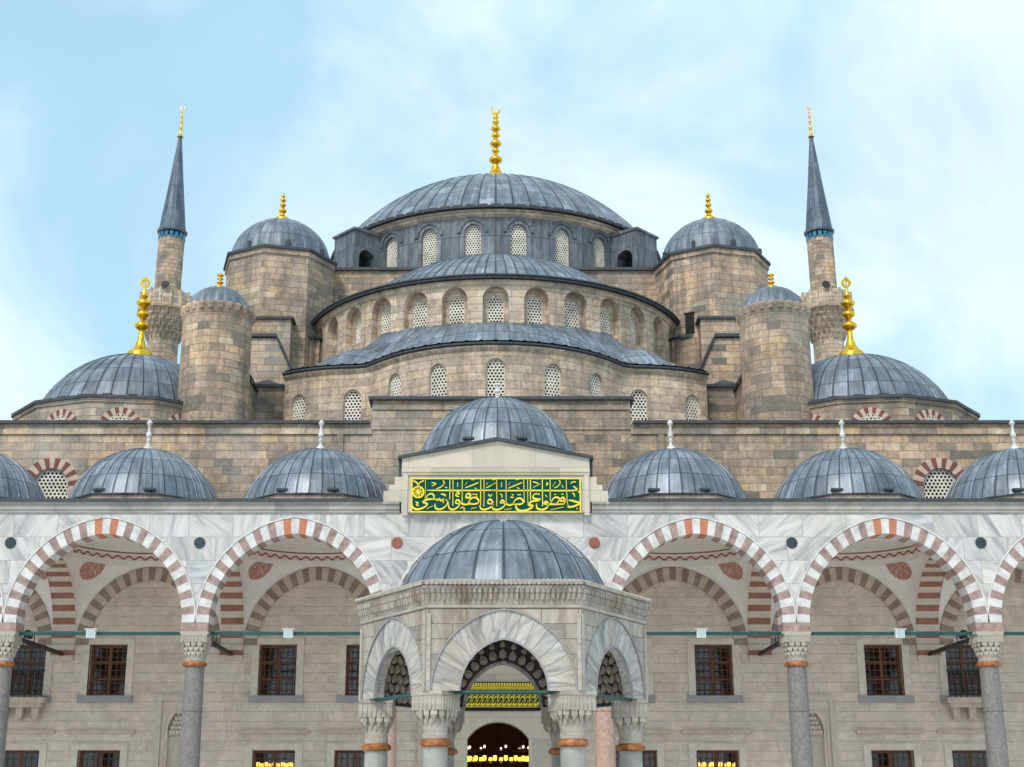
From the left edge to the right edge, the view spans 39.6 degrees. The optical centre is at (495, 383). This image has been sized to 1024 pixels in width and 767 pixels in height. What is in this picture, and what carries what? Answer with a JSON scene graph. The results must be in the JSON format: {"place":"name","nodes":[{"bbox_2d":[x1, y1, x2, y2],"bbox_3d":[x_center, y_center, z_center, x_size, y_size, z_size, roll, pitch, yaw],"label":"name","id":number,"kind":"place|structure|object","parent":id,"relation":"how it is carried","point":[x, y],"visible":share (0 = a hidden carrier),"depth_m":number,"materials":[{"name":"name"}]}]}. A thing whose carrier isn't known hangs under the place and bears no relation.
{"place":"outdoors","nodes":[
{"label":"outdoors","id":0,"kind":"place"},
{"bbox_2d":[0,107,1023,766],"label":"mosque","id":1,"kind":"structure","parent":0,"point":[386,335],"depth_m":59.28,"materials":[{"name":"stone"}]},
{"bbox_2d":[5,730,54,766],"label":"window","id":2,"kind":"structure","parent":1,"relation":"in","point":[41,749],"depth_m":53.31,"materials":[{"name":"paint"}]},
{"bbox_2d":[10,638,52,702],"bbox_3d":[-17.900,10.966,54.255,2.080,2.420,0.500,0,-17,0],"label":"window","id":3,"kind":"structure","parent":1,"relation":"in","point":[48,664],"depth_m":54.20,"materials":[{"name":"paint"}]},
{"bbox_2d":[28,458,77,497],"bbox_3d":[-17.620,3.855,56.358,2.240,1.810,0.280,0,-17,0],"label":"window","id":4,"kind":"structure","parent":1,"relation":"in","point":[54,483],"depth_m":56.37,"materials":[{"name":"paint"}]},
{"bbox_2d":[46,409,76,419],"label":"window","id":5,"kind":"structure","parent":1,"relation":"in","point":[62,414],"depth_m":59.38,"materials":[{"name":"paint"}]},
{"bbox_2d":[65,730,134,766],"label":"window","id":6,"kind":"structure","parent":1,"relation":"in","point":[122,749],"depth_m":53.31,"materials":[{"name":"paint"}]},
{"bbox_2d":[76,638,135,702],"bbox_3d":[-14.800,10.966,54.255,2.080,2.420,0.500,0,-17,0],"label":"window","id":7,"kind":"structure","parent":1,"relation":"in","point":[129,643],"depth_m":54.21,"materials":[{"name":"paint"}]},
{"bbox_2d":[100,407,139,419],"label":"window","id":8,"kind":"structure","parent":1,"relation":"in","point":[118,412],"depth_m":59.09,"materials":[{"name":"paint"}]},
{"bbox_2d":[167,413,181,419],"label":"window","id":9,"kind":"structure","parent":1,"relation":"in","point":[177,416],"depth_m":59.89,"materials":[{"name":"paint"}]},
{"bbox_2d":[256,648,292,766],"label":"chandelier","id":10,"kind":"object","parent":1,"relation":"hanging from","point":[284,764],"visible":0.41,"depth_m":58.92,"materials":[{"name":"yellow metal"}]},
{"bbox_2d":[240,730,308,766],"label":"window","id":11,"kind":"structure","parent":1,"relation":"in","point":[296,749],"depth_m":53.31,"materials":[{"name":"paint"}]},
{"bbox_2d":[248,638,304,702],"bbox_3d":[-8.320,10.966,54.255,2.080,2.420,0.500,0,-17,0],"label":"window","id":12,"kind":"structure","parent":1,"relation":"in","point":[298,643],"depth_m":54.22,"materials":[{"name":"paint"}]},
{"bbox_2d":[292,395,305,419],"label":"window","id":13,"kind":"structure","parent":1,"relation":"in","point":[299,405],"depth_m":63.53,"materials":[{"name":"paint"}]},
{"bbox_2d":[321,730,364,766],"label":"window","id":14,"kind":"structure","parent":1,"relation":"in","point":[339,748],"depth_m":53.34,"materials":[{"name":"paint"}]},
{"bbox_2d":[336,638,359,702],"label":"window","id":15,"kind":"structure","parent":1,"relation":"in","point":[341,697],"depth_m":54.21,"materials":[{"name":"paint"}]},
{"bbox_2d":[344,390,360,419],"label":"window","id":16,"kind":"structure","parent":1,"relation":"in","point":[352,400],"depth_m":62.89,"materials":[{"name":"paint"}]},
{"bbox_2d":[356,316,360,343],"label":"window","id":17,"kind":"structure","parent":1,"relation":"in","point":[358,325],"depth_m":68.61,"materials":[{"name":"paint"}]},
{"bbox_2d":[381,307,390,333],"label":"window","id":18,"kind":"structure","parent":1,"relation":"in","point":[386,314],"depth_m":67.42,"materials":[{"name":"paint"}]},
{"bbox_2d":[387,238,396,266],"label":"window","id":19,"kind":"structure","parent":1,"relation":"in","point":[392,245],"depth_m":78.99,"materials":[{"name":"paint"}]},
{"bbox_2d":[390,374,400,395],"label":"window","id":20,"kind":"structure","parent":1,"relation":"in","point":[396,380],"depth_m":61.46,"materials":[{"name":"paint"}]},
{"bbox_2d":[413,300,426,327],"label":"window","id":21,"kind":"structure","parent":1,"relation":"in","point":[420,307],"depth_m":66.52,"materials":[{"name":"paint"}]},
{"bbox_2d":[423,230,435,265],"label":"window","id":22,"kind":"structure","parent":1,"relation":"in","point":[429,239],"depth_m":77.74,"materials":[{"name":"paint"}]},
{"bbox_2d":[431,364,445,395],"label":"window","id":23,"kind":"structure","parent":1,"relation":"in","point":[438,374],"depth_m":60.21,"materials":[{"name":"paint"}]},
{"bbox_2d":[449,296,464,323],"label":"window","id":24,"kind":"structure","parent":1,"relation":"in","point":[456,305],"depth_m":66.00,"materials":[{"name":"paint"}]},
{"bbox_2d":[465,225,480,255],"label":"window","id":25,"kind":"structure","parent":1,"relation":"in","point":[473,233],"depth_m":77.16,"materials":[{"name":"paint"}]},
{"bbox_2d":[487,295,503,321],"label":"window","id":26,"kind":"structure","parent":1,"relation":"in","point":[495,306],"depth_m":65.82,"materials":[{"name":"paint"}]},
{"bbox_2d":[486,359,505,395],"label":"window","id":27,"kind":"structure","parent":1,"relation":"in","point":[495,369],"depth_m":59.74,"materials":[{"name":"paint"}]},
{"bbox_2d":[468,726,528,763],"bbox_3d":[0.100,10.134,61.669,2.754,12.280,2.757,0,-17,0],"label":"chandelier","id":28,"kind":"object","parent":1,"relation":"hanging from","point":[473,760],"visible":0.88,"depth_m":59.56,"materials":[{"name":"yellow metal"}]},
{"bbox_2d":[466,682,538,706],"bbox_3d":[0.117,11.836,53.708,3.134,1.080,0.087,0,-17,0],"label":"portal inscription","id":29,"kind":"object","parent":1,"relation":"attached to","point":[502,700],"visible":0.58,"depth_m":53.66,"materials":[{"name":"gold metal"}]},
{"bbox_2d":[510,225,526,255],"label":"window","id":30,"kind":"structure","parent":1,"relation":"in","point":[518,233],"depth_m":77.16,"materials":[{"name":"paint"}]},
{"bbox_2d":[527,296,542,323],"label":"window","id":31,"kind":"structure","parent":1,"relation":"in","point":[534,304],"depth_m":66.00,"materials":[{"name":"paint"}]},
{"bbox_2d":[545,364,560,395],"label":"window","id":32,"kind":"structure","parent":1,"relation":"in","point":[552,373],"depth_m":60.21,"materials":[{"name":"paint"}]},
{"bbox_2d":[555,230,568,266],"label":"window","id":33,"kind":"structure","parent":1,"relation":"in","point":[561,238],"depth_m":77.73,"materials":[{"name":"paint"}]},
{"bbox_2d":[564,300,578,327],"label":"window","id":34,"kind":"structure","parent":1,"relation":"in","point":[571,311],"depth_m":66.53,"materials":[{"name":"paint"}]},
{"bbox_2d":[591,374,600,395],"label":"window","id":35,"kind":"structure","parent":1,"relation":"in","point":[595,381],"depth_m":61.47,"materials":[{"name":"paint"}]},
{"bbox_2d":[594,238,603,266],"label":"window","id":36,"kind":"structure","parent":1,"relation":"in","point":[598,248],"depth_m":78.96,"materials":[{"name":"paint"}]},
{"bbox_2d":[600,307,609,333],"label":"window","id":37,"kind":"structure","parent":1,"relation":"in","point":[604,314],"depth_m":67.42,"materials":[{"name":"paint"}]},
{"bbox_2d":[630,315,635,343],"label":"window","id":38,"kind":"structure","parent":1,"relation":"in","point":[632,323],"depth_m":68.63,"materials":[{"name":"paint"}]},
{"bbox_2d":[630,390,647,421],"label":"window","id":39,"kind":"structure","parent":1,"relation":"in","point":[638,411],"depth_m":62.87,"materials":[{"name":"paint"}]},
{"bbox_2d":[615,730,669,766],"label":"window","id":40,"kind":"structure","parent":1,"relation":"in","point":[650,748],"depth_m":53.31,"materials":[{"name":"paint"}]},
{"bbox_2d":[646,638,655,702],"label":"window","id":41,"kind":"structure","parent":1,"relation":"in","point":[651,697],"depth_m":54.07,"materials":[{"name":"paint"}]},
{"bbox_2d":[683,310,694,333],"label":"roof doorway","id":42,"kind":"structure","parent":1,"relation":"in","point":[689,315],"depth_m":71.52,"materials":[{"name":"stone"}]},
{"bbox_2d":[685,395,698,419],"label":"window","id":43,"kind":"structure","parent":1,"relation":"in","point":[692,412],"depth_m":63.53,"materials":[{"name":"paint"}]},
{"bbox_2d":[687,638,742,702],"bbox_3d":[8.320,10.966,54.255,2.080,2.420,0.500,0,-17,0],"label":"window","id":44,"kind":"structure","parent":1,"relation":"in","point":[692,643],"depth_m":54.22,"materials":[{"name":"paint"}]},
{"bbox_2d":[698,648,734,766],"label":"chandelier","id":45,"kind":"object","parent":1,"relation":"hanging from","point":[711,764],"visible":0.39,"depth_m":57.87,"materials":[{"name":"yellow metal"}]},
{"bbox_2d":[682,730,751,766],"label":"window","id":46,"kind":"structure","parent":1,"relation":"in","point":[694,749],"depth_m":53.31,"materials":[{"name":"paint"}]},
{"bbox_2d":[810,413,823,419],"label":"window","id":47,"kind":"structure","parent":1,"relation":"in","point":[812,416],"depth_m":59.89,"materials":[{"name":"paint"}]},
{"bbox_2d":[851,407,891,419],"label":"window","id":48,"kind":"structure","parent":1,"relation":"in","point":[869,412],"depth_m":59.09,"materials":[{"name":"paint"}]},
{"bbox_2d":[856,638,914,702],"bbox_3d":[14.800,10.966,54.255,2.080,2.420,0.500,0,-17,0],"label":"window","id":49,"kind":"structure","parent":1,"relation":"in","point":[861,643],"depth_m":54.21,"materials":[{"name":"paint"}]},
{"bbox_2d":[856,730,925,766],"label":"window","id":50,"kind":"structure","parent":1,"relation":"in","point":[868,749],"depth_m":53.31,"materials":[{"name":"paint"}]},
{"bbox_2d":[914,409,944,419],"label":"window","id":51,"kind":"structure","parent":1,"relation":"in","point":[927,414],"depth_m":59.38,"materials":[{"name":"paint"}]},
{"bbox_2d":[913,458,963,497],"bbox_3d":[17.620,3.855,56.358,2.240,1.810,0.280,0,-17,0],"label":"window","id":52,"kind":"structure","parent":1,"relation":"in","point":[937,483],"depth_m":56.37,"materials":[{"name":"paint"}]},
{"bbox_2d":[939,638,981,702],"bbox_3d":[17.900,10.966,54.255,2.080,2.420,0.500,0,-17,0],"label":"window","id":53,"kind":"structure","parent":1,"relation":"in","point":[942,664],"depth_m":54.20,"materials":[{"name":"paint"}]},
{"bbox_2d":[936,730,1006,766],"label":"window","id":54,"kind":"structure","parent":1,"relation":"in","point":[949,749],"depth_m":53.31,"materials":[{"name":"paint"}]},
{"bbox_2d":[0,0,1023,419],"label":"sky","id":55,"kind":"structure","parent":0,"point":[647,110],"materials":[{"name":"blue"}]},
{"label":"ground","id":56,"kind":"structure","parent":0,"visible":0},
{"bbox_2d":[137,107,192,362],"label":"minaret","id":57,"kind":"object","parent":56,"relation":"on","point":[163,332],"visible":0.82,"depth_m":114.37,"materials":[{"name":"stone"}]},
{"bbox_2d":[161,281,168,287],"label":"loudspeaker","id":58,"kind":"object","parent":57,"relation":"attached to","point":[164,284],"visible":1,"depth_m":112.66,"materials":[{"name":"black metal"}]},
{"bbox_2d":[355,519,650,766],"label":"fountain kiosk","id":59,"kind":"object","parent":56,"relation":"on","point":[546,612],"visible":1,"depth_m":29.38,"materials":[{"name":"stone"}]},
{"bbox_2d":[0,383,1023,766],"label":"portico","id":60,"kind":"structure","parent":56,"relation":"on","point":[116,523],"depth_m":48.74,"materials":[{"name":"grey stone"}]},
{"bbox_2d":[23,630,34,646],"bbox_3d":[-16.550,9.030,50.338,0.380,0.578,0.419,0,-17,0],"label":"spotlight","id":61,"kind":"object","parent":60,"relation":"on","point":[28,636],"visible":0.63,"depth_m":50.25,"materials":[{"name":"black metal"}]},
{"bbox_2d":[85,629,98,637],"bbox_3d":[-13.620,8.424,47.864,0.420,0.290,0.320,0,-17,0],"label":"floodlight","id":62,"kind":"object","parent":60,"relation":"attached to","point":[90,633],"visible":1,"depth_m":47.74,"materials":[{"name":"white metal"}]},
{"bbox_2d":[282,629,294,637],"bbox_3d":[-6.980,8.424,47.864,0.420,0.290,0.320,0,-17,0],"label":"floodlight","id":63,"kind":"object","parent":60,"relation":"attached to","point":[288,633],"visible":1,"depth_m":47.74,"materials":[{"name":"white metal"}]},
{"bbox_2d":[411,478,580,512],"bbox_3d":[0.010,3.836,48.712,5.820,1.210,0.101,0,-17,0],"label":"inscription panel","id":64,"kind":"object","parent":60,"relation":"attached to","point":[495,495],"visible":1,"depth_m":48.70,"materials":[{"name":"green paint"}]},
{"bbox_2d":[694,629,707,637],"bbox_3d":[6.920,8.424,47.864,0.420,0.290,0.320,0,-17,0],"label":"floodlight","id":65,"kind":"object","parent":60,"relation":"attached to","point":[700,633],"visible":1,"depth_m":47.74,"materials":[{"name":"white metal"}]},
{"bbox_2d":[892,629,905,637],"bbox_3d":[13.600,8.424,47.864,0.420,0.290,0.320,0,-17,0],"label":"floodlight","id":66,"kind":"object","parent":60,"relation":"attached to","point":[899,633],"visible":1,"depth_m":47.74,"materials":[{"name":"white metal"}]},
{"bbox_2d":[956,630,968,646],"bbox_3d":[16.550,9.030,50.338,0.380,0.578,0.419,0,-17,0],"label":"spotlight","id":67,"kind":"object","parent":60,"relation":"on","point":[962,636],"visible":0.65,"depth_m":50.28,"materials":[{"name":"black metal"}]},
{"bbox_2d":[799,106,853,362],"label":"minaret","id":68,"kind":"object","parent":56,"relation":"on","point":[827,332],"visible":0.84,"depth_m":114.38,"materials":[{"name":"stone"}]},
{"bbox_2d":[822,281,829,287],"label":"loudspeaker","id":69,"kind":"object","parent":68,"relation":"attached to","point":[825,284],"visible":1,"depth_m":112.66,"materials":[{"name":"black metal"}]}
]}

